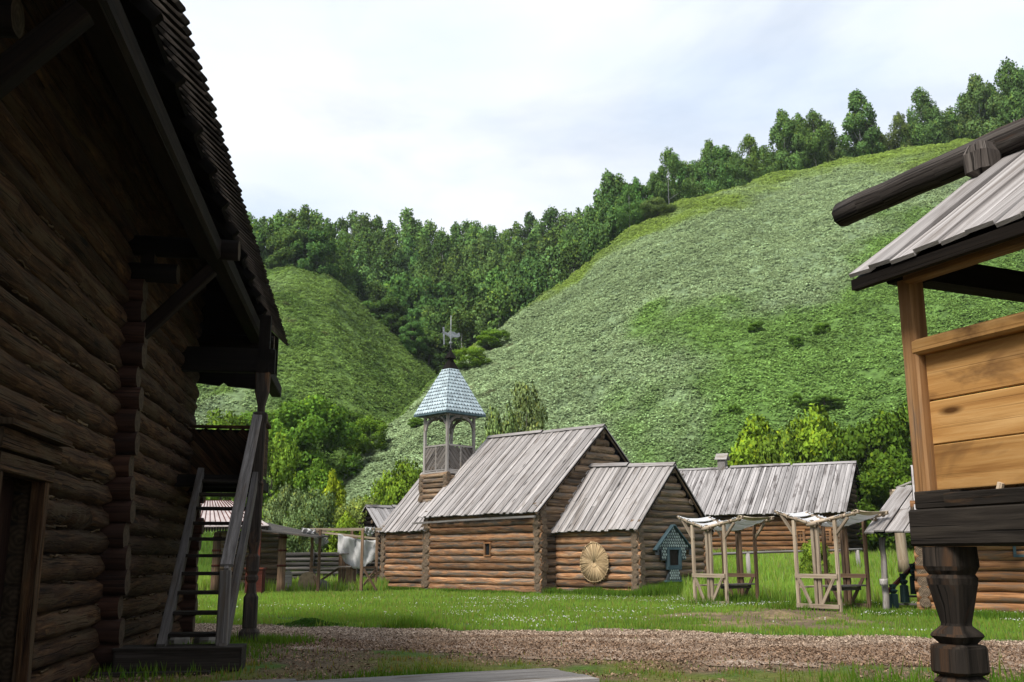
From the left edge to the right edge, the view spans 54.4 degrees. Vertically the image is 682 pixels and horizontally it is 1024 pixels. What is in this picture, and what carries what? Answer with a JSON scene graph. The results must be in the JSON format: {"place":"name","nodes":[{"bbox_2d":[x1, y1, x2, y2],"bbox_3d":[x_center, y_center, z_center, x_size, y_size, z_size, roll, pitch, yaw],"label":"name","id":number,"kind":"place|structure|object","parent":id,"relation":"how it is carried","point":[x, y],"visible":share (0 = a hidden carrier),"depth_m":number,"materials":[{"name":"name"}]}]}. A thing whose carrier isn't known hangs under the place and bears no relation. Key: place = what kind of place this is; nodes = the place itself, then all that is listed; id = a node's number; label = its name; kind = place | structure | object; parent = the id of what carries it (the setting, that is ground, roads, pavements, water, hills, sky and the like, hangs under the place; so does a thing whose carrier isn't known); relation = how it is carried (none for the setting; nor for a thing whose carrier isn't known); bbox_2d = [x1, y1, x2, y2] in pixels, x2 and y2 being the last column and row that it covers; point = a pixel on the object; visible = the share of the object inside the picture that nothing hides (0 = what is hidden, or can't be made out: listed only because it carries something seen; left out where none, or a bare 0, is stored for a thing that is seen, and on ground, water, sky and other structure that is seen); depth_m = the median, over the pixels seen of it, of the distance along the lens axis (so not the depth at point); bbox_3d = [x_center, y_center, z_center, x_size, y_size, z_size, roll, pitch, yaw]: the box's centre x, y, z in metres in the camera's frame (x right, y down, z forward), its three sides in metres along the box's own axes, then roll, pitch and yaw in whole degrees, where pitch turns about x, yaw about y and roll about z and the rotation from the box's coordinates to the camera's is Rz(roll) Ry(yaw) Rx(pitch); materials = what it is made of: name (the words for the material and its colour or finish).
{"place":"outdoors","nodes":[
{"label":"outdoors","id":0,"kind":"place"},
{"bbox_2d":[76,587,1023,681],"bbox_3d":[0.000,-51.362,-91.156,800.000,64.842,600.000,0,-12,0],"label":"ground","id":1,"kind":"structure","parent":0,"point":[694,675],"depth_m":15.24,"materials":[{"name":"green plant"}]},
{"bbox_2d":[0,0,288,681],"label":"log lodge","id":2,"kind":"structure","parent":1,"relation":"on","point":[137,301],"depth_m":13.32,"materials":[{"name":"brown wood"}]},
{"bbox_2d":[0,417,72,681],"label":"door","id":3,"kind":"structure","parent":2,"relation":"in","point":[27,451],"depth_m":10.91,"materials":[{"name":"brown wood"}]},
{"bbox_2d":[91,643,246,677],"bbox_3d":[-4.854,4.557,14.248,1.950,0.350,1.005,2,-12,-9],"label":"plank step","id":4,"kind":"object","parent":1,"relation":"on","point":[206,657],"visible":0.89,"depth_m":14.10,"materials":[{"name":"wood"}]},
{"bbox_2d":[200,500,328,591],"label":"craft pavilion","id":5,"kind":"structure","parent":1,"relation":"on","point":[274,537],"depth_m":47.32,"materials":[{"name":"wood"}]},
{"bbox_2d":[262,482,308,550],"bbox_3d":[-14.420,12.323,63.168,3.416,6.903,3.577,8,-15,-32],"label":"willow shrub","id":6,"kind":"object","parent":1,"relation":"on","point":[276,515],"visible":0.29,"depth_m":63.37,"materials":[{"name":"green plant"}]},
{"bbox_2d":[281,485,337,551],"bbox_3d":[-12.202,12.009,60.534,3.623,6.476,3.794,-1,-12,4],"label":"willow shrub","id":7,"kind":"object","parent":1,"relation":"on","point":[319,512],"visible":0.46,"depth_m":60.21,"materials":[{"name":"green plant"}]},
{"bbox_2d":[314,468,346,546],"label":"young tree","id":8,"kind":"object","parent":1,"relation":"on","point":[332,485],"visible":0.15,"depth_m":65.16,"materials":[{"name":"green plant"}]},
{"bbox_2d":[285,550,380,579],"bbox_3d":[-10.010,12.673,55.480,7.425,2.027,0.457,3,-13,-15],"label":"plank fence","id":9,"kind":"object","parent":1,"relation":"on","point":[297,563],"visible":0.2,"depth_m":55.27,"materials":[{"name":"wood"}]},
{"bbox_2d":[309,528,381,591],"bbox_3d":[-8.023,10.637,48.377,3.572,3.008,2.730,0,-12,0],"label":"timber stall frame","id":10,"kind":"object","parent":1,"relation":"on","point":[343,566],"visible":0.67,"depth_m":48.07,"materials":[{"name":"brown wood"}]},
{"bbox_2d":[338,534,357,585],"bbox_3d":[-8.043,10.803,48.750,0.885,2.643,0.030,0,-12,0],"label":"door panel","id":11,"kind":"structure","parent":10,"relation":"in","point":[350,572],"depth_m":48.63,"materials":[{"name":"brown wood"}]},
{"bbox_2d":[337,534,375,568],"bbox_3d":[-7.524,10.306,48.761,2.117,1.684,0.410,5,-13,-21],"label":"canvas sheet","id":12,"kind":"object","parent":10,"relation":"hanging from","point":[351,546],"visible":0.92,"depth_m":48.69,"materials":[{"name":"grey fabric"}]},
{"bbox_2d":[323,511,368,570],"bbox_3d":[-9.880,12.361,58.742,2.652,4.700,2.525,-11,-17,41],"label":"shrub","id":13,"kind":"object","parent":1,"relation":"on","point":[347,522],"visible":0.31,"depth_m":58.78,"materials":[{"name":"green plant"}]},
{"bbox_2d":[332,495,378,548],"bbox_3d":[-9.658,12.679,62.992,4.404,5.936,4.206,-2,-12,9],"label":"willow shrub","id":14,"kind":"object","parent":1,"relation":"on","point":[355,508],"visible":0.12,"depth_m":62.47,"materials":[{"name":"green plant"}]},
{"bbox_2d":[356,504,396,570],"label":"shed","id":15,"kind":"structure","parent":1,"relation":"on","point":[376,516],"depth_m":61.83,"materials":[{"name":"grey wood"}]},
{"bbox_2d":[360,470,401,505],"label":"shrub","id":16,"kind":"object","parent":1,"relation":"on","point":[379,490],"visible":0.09,"depth_m":67.98,"materials":[{"name":"green plant"}]},
{"bbox_2d":[380,457,422,504],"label":"shrub","id":17,"kind":"object","parent":1,"relation":"on","point":[404,482],"visible":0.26,"depth_m":66.59,"materials":[{"name":"green plant"}]},
{"bbox_2d":[287,668,598,681],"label":"plank platform","id":18,"kind":"structure","parent":1,"relation":"on","point":[538,675],"depth_m":12.30,"materials":[{"name":"grey wood"}]},
{"bbox_2d":[482,401,523,442],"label":"willow shrub","id":19,"kind":"object","parent":1,"relation":"on","point":[495,427],"visible":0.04,"depth_m":69.29,"materials":[{"name":"green plant"}]},
{"bbox_2d":[497,380,547,433],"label":"willow tree","id":20,"kind":"object","parent":1,"relation":"on","point":[522,403],"visible":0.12,"depth_m":70.81,"materials":[{"name":"green plant"}]},
{"bbox_2d":[378,327,714,593],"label":"wooden church","id":21,"kind":"structure","parent":1,"relation":"on","point":[534,510],"depth_m":46.91,"materials":[{"name":"brown wood"}]},
{"bbox_2d":[579,541,609,582],"bbox_3d":[3.562,9.582,43.103,0.094,1.781,1.702,12,-17,-43],"label":"wicker disc","id":22,"kind":"object","parent":21,"relation":"attached to","point":[594,563],"visible":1,"depth_m":43.07,"materials":[{"name":"beige wicker"}]},
{"bbox_2d":[653,524,691,581],"bbox_3d":[6.994,9.162,43.030,2.712,2.424,0.210,12,-17,-43],"label":"wall shrine","id":23,"kind":"object","parent":21,"relation":"attached to","point":[672,545],"depth_m":42.99,"materials":[{"name":"blue wood"}]},
{"bbox_2d":[73,568,1023,681],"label":"weeds","id":24,"kind":"object","parent":1,"relation":"on","point":[666,588],"visible":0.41,"depth_m":22.54,"materials":[{"name":"green plant"}]},
{"bbox_2d":[197,499,916,605],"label":"meadow grass","id":25,"kind":"structure","parent":1,"relation":"on","point":[776,572],"depth_m":46.98,"materials":[{"name":"green plant"}]},
{"bbox_2d":[199,595,1023,630],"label":"clover flowers","id":26,"kind":"object","parent":1,"relation":"on","point":[612,609],"visible":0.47,"depth_m":29.87,"materials":[{"name":"white plant"}]},
{"bbox_2d":[677,515,774,604],"bbox_3d":[7.501,7.690,34.987,1.712,3.162,3.257,8,-15,-32],"label":"market stall","id":27,"kind":"object","parent":1,"relation":"on","point":[738,524],"visible":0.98,"depth_m":34.74,"materials":[{"name":"brown wood"}]},
{"bbox_2d":[727,413,802,466],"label":"leafy tree","id":28,"kind":"object","parent":1,"relation":"on","point":[745,447],"visible":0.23,"depth_m":68.05,"materials":[{"name":"green plant"}]},
{"bbox_2d":[679,453,866,554],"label":"log barn","id":29,"kind":"structure","parent":1,"relation":"on","point":[722,491],"depth_m":60.08,"materials":[{"name":"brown wood"}]},
{"bbox_2d":[753,424,817,464],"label":"shrub","id":30,"kind":"object","parent":1,"relation":"on","point":[783,452],"visible":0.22,"depth_m":66.59,"materials":[{"name":"green plant"}]},
{"bbox_2d":[713,548,862,578],"bbox_3d":[12.684,10.462,46.335,8.867,1.649,0.221,4,-13,-19],"label":"rail fence","id":31,"kind":"object","parent":1,"relation":"on","point":[748,564],"visible":0.67,"depth_m":46.12,"materials":[{"name":"grey wood"}]},
{"bbox_2d":[775,403,846,462],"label":"leafy tree","id":32,"kind":"object","parent":1,"relation":"on","point":[812,431],"visible":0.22,"depth_m":68.29,"materials":[{"name":"green plant"}]},
{"bbox_2d":[799,539,832,580],"bbox_3d":[13.322,9.914,44.009,1.362,2.417,1.297,4,-13,-20],"label":"shrub","id":33,"kind":"object","parent":1,"relation":"on","point":[806,553],"visible":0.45,"depth_m":43.95,"materials":[{"name":"green plant"}]},
{"bbox_2d":[774,509,888,611],"bbox_3d":[10.191,6.925,31.664,1.712,3.162,3.257,9,-15,-34],"label":"market stall","id":34,"kind":"object","parent":1,"relation":"on","point":[842,522],"visible":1,"depth_m":31.43,"materials":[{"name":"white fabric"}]},
{"bbox_2d":[832,408,911,551],"bbox_3d":[23.750,9.514,63.320,6.695,10.223,6.314,1,-12,-6],"label":"leafy tree","id":35,"kind":"object","parent":1,"relation":"on","point":[887,429],"visible":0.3,"depth_m":63.25,"materials":[{"name":"green plant"}]},
{"bbox_2d":[852,455,913,552],"bbox_3d":[22.383,9.948,57.066,5.315,6.605,5.496,8,-15,-34],"label":"shrub","id":36,"kind":"object","parent":1,"relation":"on","point":[876,484],"visible":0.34,"depth_m":56.78,"materials":[{"name":"green plant"}]},
{"bbox_2d":[890,481,910,571],"bbox_3d":[18.822,7.602,44.082,3.818,5.159,0.479,-2,-13,11],"label":"well pole","id":37,"kind":"object","parent":1,"relation":"on","point":[902,553],"visible":0.29,"depth_m":43.91,"materials":[{"name":"beige wood"}]},
{"bbox_2d":[871,399,941,509],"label":"leafy tree","id":38,"kind":"object","parent":1,"relation":"on","point":[903,414],"visible":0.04,"depth_m":65.29,"materials":[{"name":"green plant"}]},
{"bbox_2d":[832,117,1023,681],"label":"raised granary","id":39,"kind":"structure","parent":1,"relation":"on","point":[968,492],"depth_m":6.13,"materials":[{"name":"brown wood"}]},
{"bbox_2d":[864,465,1023,612],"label":"log cabin","id":40,"kind":"object","parent":1,"relation":"on","point":[999,574],"visible":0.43,"depth_m":29.72,"materials":[{"name":"brown wood"}]},
{"bbox_2d":[79,623,1023,681],"bbox_3d":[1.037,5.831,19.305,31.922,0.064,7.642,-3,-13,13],"label":"path","id":41,"kind":"structure","parent":0,"point":[730,661],"depth_m":18.05,"materials":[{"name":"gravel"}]},
{"bbox_2d":[180,0,1023,247],"label":"sky","id":42,"kind":"structure","parent":0,"point":[493,112],"materials":[{"name":"white"}]},
{"bbox_2d":[195,139,1023,500],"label":"hills","id":43,"kind":"structure","parent":0,"point":[613,319],"depth_m":107.89,"materials":[{"name":"green plant"}]},
{"bbox_2d":[200,407,249,506],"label":"leafy tree","id":44,"kind":"object","parent":43,"relation":"on","point":[229,416],"visible":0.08,"depth_m":84.33,"materials":[{"name":"green plant"}]},
{"bbox_2d":[246,211,272,268],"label":"birch tree","id":45,"kind":"object","parent":43,"relation":"on","point":[256,229],"visible":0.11,"depth_m":166.21,"materials":[{"name":"green plant"}]},
{"bbox_2d":[234,429,308,524],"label":"shrub","id":46,"kind":"object","parent":43,"relation":"on","point":[282,462],"visible":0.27,"depth_m":76.97,"materials":[{"name":"green plant"}]},
{"bbox_2d":[256,209,303,266],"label":"birch tree","id":47,"kind":"object","parent":43,"relation":"on","point":[278,223],"visible":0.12,"depth_m":169.44,"materials":[{"name":"green plant"}]},
{"bbox_2d":[263,225,320,272],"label":"birch tree","id":48,"kind":"object","parent":43,"relation":"on","point":[278,247],"visible":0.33,"depth_m":164.26,"materials":[{"name":"green plant"}]},
{"bbox_2d":[284,204,325,268],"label":"birch tree","id":49,"kind":"object","parent":43,"relation":"on","point":[305,219],"visible":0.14,"depth_m":171.59,"materials":[{"name":"green plant"}]},
{"bbox_2d":[281,228,339,278],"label":"birch tree","id":50,"kind":"object","parent":43,"relation":"on","point":[316,252],"visible":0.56,"depth_m":163.61,"materials":[{"name":"green plant"}]},
{"bbox_2d":[267,393,362,489],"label":"leafy tree","id":51,"kind":"object","parent":43,"relation":"on","point":[294,418],"visible":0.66,"depth_m":89.16,"materials":[{"name":"green plant"}]},
{"bbox_2d":[293,456,343,540],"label":"shrub","id":52,"kind":"object","parent":43,"relation":"on","point":[316,477],"visible":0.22,"depth_m":73.27,"materials":[{"name":"green plant"}]},
{"bbox_2d":[317,217,360,297],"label":"birch tree","id":53,"kind":"object","parent":43,"relation":"on","point":[345,270],"visible":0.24,"depth_m":172.52,"materials":[{"name":"green plant"}]},
{"bbox_2d":[195,266,514,536],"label":"hill undergrowth","id":54,"kind":"object","parent":43,"relation":"on","point":[396,391],"visible":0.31,"depth_m":119.34,"materials":[{"name":"green plant"}]},
{"bbox_2d":[349,248,378,282],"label":"birch tree","id":55,"kind":"object","parent":43,"relation":"on","point":[360,261],"visible":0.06,"depth_m":197.24,"materials":[{"name":"green plant"}]},
{"bbox_2d":[348,414,388,454],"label":"shrub","id":56,"kind":"object","parent":43,"relation":"on","point":[368,426],"visible":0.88,"depth_m":94.90,"materials":[{"name":"green plant"}]},
{"bbox_2d":[346,224,393,281],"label":"birch tree","id":57,"kind":"object","parent":43,"relation":"on","point":[368,244],"visible":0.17,"depth_m":214.89,"materials":[{"name":"green plant"}]},
{"bbox_2d":[369,296,417,336],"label":"bushy tree","id":58,"kind":"object","parent":43,"relation":"on","point":[393,311],"visible":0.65,"depth_m":155.47,"materials":[{"name":"green plant"}]},
{"bbox_2d":[376,272,413,315],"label":"bushy tree","id":59,"kind":"object","parent":43,"relation":"on","point":[396,288],"visible":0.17,"depth_m":179.80,"materials":[{"name":"green plant"}]},
{"bbox_2d":[382,247,408,287],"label":"birch tree","id":60,"kind":"object","parent":43,"relation":"on","point":[397,258],"visible":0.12,"depth_m":200.64,"materials":[{"name":"green plant"}]},
{"bbox_2d":[385,207,425,267],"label":"birch tree","id":61,"kind":"object","parent":43,"relation":"on","point":[408,218],"visible":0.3,"depth_m":237.26,"materials":[{"name":"green plant"}]},
{"bbox_2d":[399,232,421,280],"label":"birch tree","id":62,"kind":"object","parent":43,"relation":"on","point":[410,257],"visible":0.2,"depth_m":219.22,"materials":[{"name":"green plant"}]},
{"bbox_2d":[398,321,427,355],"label":"bushy tree","id":63,"kind":"object","parent":43,"relation":"on","point":[412,346],"visible":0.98,"depth_m":149.25,"materials":[{"name":"green plant"}]},
{"bbox_2d":[414,328,445,362],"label":"bushy tree","id":64,"kind":"object","parent":43,"relation":"on","point":[430,340],"visible":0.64,"depth_m":151.27,"materials":[{"name":"green plant"}]},
{"bbox_2d":[402,274,458,331],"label":"bushy tree","id":65,"kind":"object","parent":43,"relation":"on","point":[441,292],"visible":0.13,"depth_m":177.44,"materials":[{"name":"green plant"}]},
{"bbox_2d":[422,231,450,276],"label":"birch tree","id":66,"kind":"object","parent":43,"relation":"on","point":[442,243],"visible":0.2,"depth_m":218.59,"materials":[{"name":"green plant"}]},
{"bbox_2d":[414,256,461,298],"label":"birch tree","id":67,"kind":"object","parent":43,"relation":"on","point":[439,272],"visible":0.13,"depth_m":193.61,"materials":[{"name":"green plant"}]},
{"bbox_2d":[426,270,486,354],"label":"birch tree","id":68,"kind":"object","parent":43,"relation":"on","point":[464,293],"visible":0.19,"depth_m":161.34,"materials":[{"name":"green plant"}]},
{"bbox_2d":[428,303,486,374],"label":"birch tree","id":69,"kind":"object","parent":43,"relation":"on","point":[463,318],"visible":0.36,"depth_m":151.92,"materials":[{"name":"green plant"}]},
{"bbox_2d":[452,346,492,368],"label":"shrub","id":70,"kind":"object","parent":43,"relation":"on","point":[474,352],"visible":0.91,"depth_m":115.72,"materials":[{"name":"green plant"}]},
{"bbox_2d":[452,297,497,356],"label":"birch tree","id":71,"kind":"object","parent":43,"relation":"on","point":[482,312],"visible":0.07,"depth_m":155.99,"materials":[{"name":"green plant"}]},
{"bbox_2d":[460,234,500,272],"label":"birch tree","id":72,"kind":"object","parent":43,"relation":"on","point":[481,247],"visible":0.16,"depth_m":215.92,"materials":[{"name":"green plant"}]},
{"bbox_2d":[463,280,515,345],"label":"birch tree","id":73,"kind":"object","parent":43,"relation":"on","point":[500,295],"visible":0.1,"depth_m":158.09,"materials":[{"name":"green plant"}]},
{"bbox_2d":[476,329,509,347],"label":"shrub","id":74,"kind":"object","parent":43,"relation":"on","point":[492,337],"visible":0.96,"depth_m":123.50,"materials":[{"name":"green plant"}]},
{"bbox_2d":[500,261,533,325],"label":"birch tree","id":75,"kind":"object","parent":43,"relation":"on","point":[510,278],"visible":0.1,"depth_m":164.27,"materials":[{"name":"green plant"}]},
{"bbox_2d":[500,253,557,323],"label":"birch tree","id":76,"kind":"object","parent":43,"relation":"on","point":[530,283],"visible":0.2,"depth_m":163.06,"materials":[{"name":"green plant"}]},
{"bbox_2d":[538,206,561,236],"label":"birch tree","id":77,"kind":"object","parent":43,"relation":"on","point":[549,216],"visible":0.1,"depth_m":243.33,"materials":[{"name":"green plant"}]},
{"bbox_2d":[532,244,569,300],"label":"birch tree","id":78,"kind":"object","parent":43,"relation":"on","point":[552,260],"visible":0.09,"depth_m":178.38,"materials":[{"name":"green plant"}]},
{"bbox_2d":[544,238,584,289],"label":"birch tree","id":79,"kind":"object","parent":43,"relation":"on","point":[572,252],"visible":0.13,"depth_m":177.31,"materials":[{"name":"green plant"}]},
{"bbox_2d":[580,168,621,262],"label":"birch tree","id":80,"kind":"object","parent":43,"relation":"on","point":[598,198],"visible":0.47,"depth_m":166.90,"materials":[{"name":"green plant"}]},
{"bbox_2d":[581,176,631,262],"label":"birch tree","id":81,"kind":"object","parent":43,"relation":"on","point":[611,209],"visible":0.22,"depth_m":166.34,"materials":[{"name":"green plant"}]},
{"bbox_2d":[592,173,630,253],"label":"birch tree","id":82,"kind":"object","parent":43,"relation":"on","point":[617,180],"visible":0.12,"depth_m":168.42,"materials":[{"name":"green plant"}]},
{"bbox_2d":[613,185,645,231],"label":"birch tree","id":83,"kind":"object","parent":43,"relation":"on","point":[630,211],"visible":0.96,"depth_m":160.35,"materials":[{"name":"green plant"}]},
{"bbox_2d":[639,197,677,217],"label":"shrub","id":84,"kind":"object","parent":43,"relation":"on","point":[653,206],"visible":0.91,"depth_m":158.69,"materials":[{"name":"green plant"}]},
{"bbox_2d":[644,146,691,205],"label":"birch tree","id":85,"kind":"object","parent":43,"relation":"on","point":[655,183],"visible":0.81,"depth_m":169.81,"materials":[{"name":"green plant"}]},
{"bbox_2d":[341,138,1023,533],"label":"hill undergrowth","id":86,"kind":"object","parent":43,"relation":"on","point":[555,316],"visible":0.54,"depth_m":108.53,"materials":[{"name":"green plant"}]},
{"bbox_2d":[669,160,707,202],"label":"birch tree","id":87,"kind":"object","parent":43,"relation":"on","point":[695,190],"visible":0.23,"depth_m":176.83,"materials":[{"name":"green plant"}]},
{"bbox_2d":[694,138,727,193],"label":"birch tree","id":88,"kind":"object","parent":43,"relation":"on","point":[708,148],"visible":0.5,"depth_m":179.78,"materials":[{"name":"green plant"}]},
{"bbox_2d":[699,145,740,194],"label":"birch tree","id":89,"kind":"object","parent":43,"relation":"on","point":[720,154],"visible":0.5,"depth_m":178.05,"materials":[{"name":"green plant"}]},
{"bbox_2d":[703,144,749,191],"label":"birch tree","id":90,"kind":"object","parent":43,"relation":"on","point":[726,150],"visible":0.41,"depth_m":178.09,"materials":[{"name":"green plant"}]},
{"bbox_2d":[724,151,755,186],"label":"birch tree","id":91,"kind":"object","parent":43,"relation":"on","point":[743,171],"visible":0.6,"depth_m":177.81,"materials":[{"name":"green plant"}]},
{"bbox_2d":[731,134,773,182],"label":"birch tree","id":92,"kind":"object","parent":43,"relation":"on","point":[749,142],"visible":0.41,"depth_m":180.57,"materials":[{"name":"green plant"}]},
{"bbox_2d":[766,108,810,170],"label":"birch tree","id":93,"kind":"object","parent":43,"relation":"on","point":[784,158],"visible":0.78,"depth_m":179.90,"materials":[{"name":"green plant"}]},
{"bbox_2d":[790,108,835,168],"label":"birch tree","id":94,"kind":"object","parent":43,"relation":"on","point":[815,143],"visible":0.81,"depth_m":179.13,"materials":[{"name":"green plant"}]},
{"bbox_2d":[799,395,845,410],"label":"shrub","id":95,"kind":"object","parent":43,"relation":"on","point":[819,399],"visible":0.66,"depth_m":86.93,"materials":[{"name":"green plant"}]},
{"bbox_2d":[836,88,885,158],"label":"birch tree","id":96,"kind":"object","parent":43,"relation":"on","point":[857,99],"visible":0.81,"depth_m":177.72,"materials":[{"name":"green plant"}]},
{"bbox_2d":[884,111,918,150],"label":"birch tree","id":97,"kind":"object","parent":43,"relation":"on","point":[898,122],"visible":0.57,"depth_m":181.07,"materials":[{"name":"green plant"}]},
{"bbox_2d":[898,86,947,147],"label":"birch tree","id":98,"kind":"object","parent":43,"relation":"on","point":[916,96],"visible":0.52,"depth_m":179.58,"materials":[{"name":"green plant"}]},
{"bbox_2d":[907,99,955,145],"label":"birch tree","id":99,"kind":"object","parent":43,"relation":"on","point":[938,133],"visible":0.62,"depth_m":178.27,"materials":[{"name":"green plant"}]},
{"bbox_2d":[955,73,1007,138],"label":"birch tree","id":100,"kind":"object","parent":43,"relation":"on","point":[973,98],"visible":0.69,"depth_m":173.68,"materials":[{"name":"green plant"}]},
{"bbox_2d":[986,56,1023,126],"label":"birch tree","id":101,"kind":"object","parent":43,"relation":"on","point":[1006,74],"visible":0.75,"depth_m":173.03,"materials":[{"name":"green plant"}]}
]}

